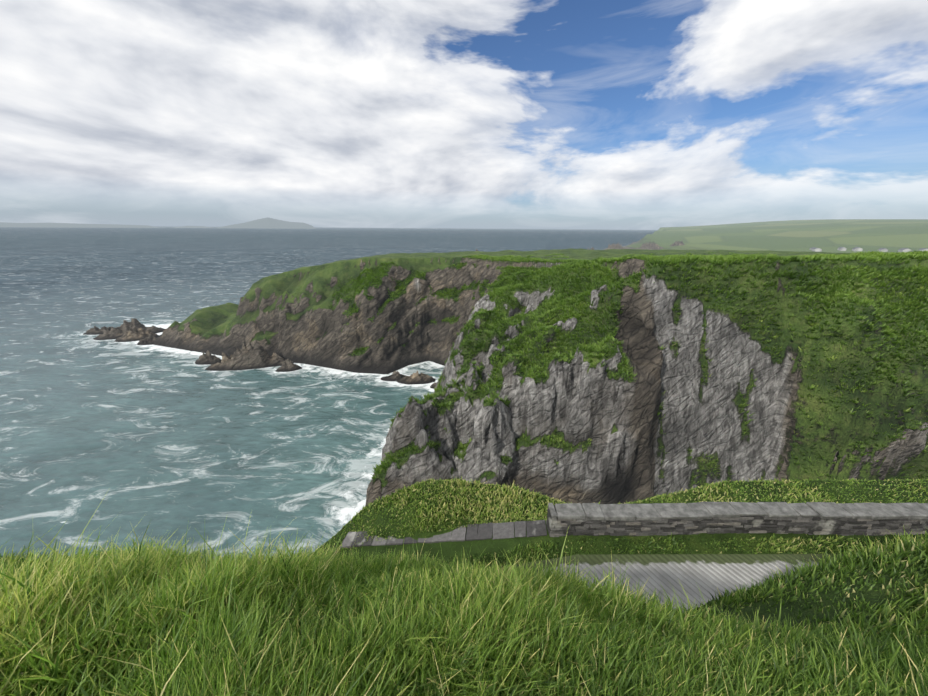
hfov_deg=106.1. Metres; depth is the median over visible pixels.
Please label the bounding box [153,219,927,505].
terrain
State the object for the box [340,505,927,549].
stone wall
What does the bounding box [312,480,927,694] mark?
ground
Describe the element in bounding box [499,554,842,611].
path
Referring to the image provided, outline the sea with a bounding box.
[0,226,656,560]
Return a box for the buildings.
[809,247,927,252]
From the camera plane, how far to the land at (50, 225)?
5794.98 m
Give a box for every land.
[0,222,159,227]
[174,226,211,227]
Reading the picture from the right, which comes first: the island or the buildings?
the buildings
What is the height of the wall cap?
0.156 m
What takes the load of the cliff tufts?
on the terrain at (293, 316)
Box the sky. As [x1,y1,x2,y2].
[0,0,927,229]
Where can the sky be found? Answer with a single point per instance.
(476, 114)
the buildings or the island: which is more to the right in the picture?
the buildings
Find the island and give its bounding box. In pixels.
[218,217,315,228]
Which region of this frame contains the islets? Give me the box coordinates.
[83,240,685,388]
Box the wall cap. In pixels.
[548,502,927,520]
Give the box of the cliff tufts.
[330,249,927,486]

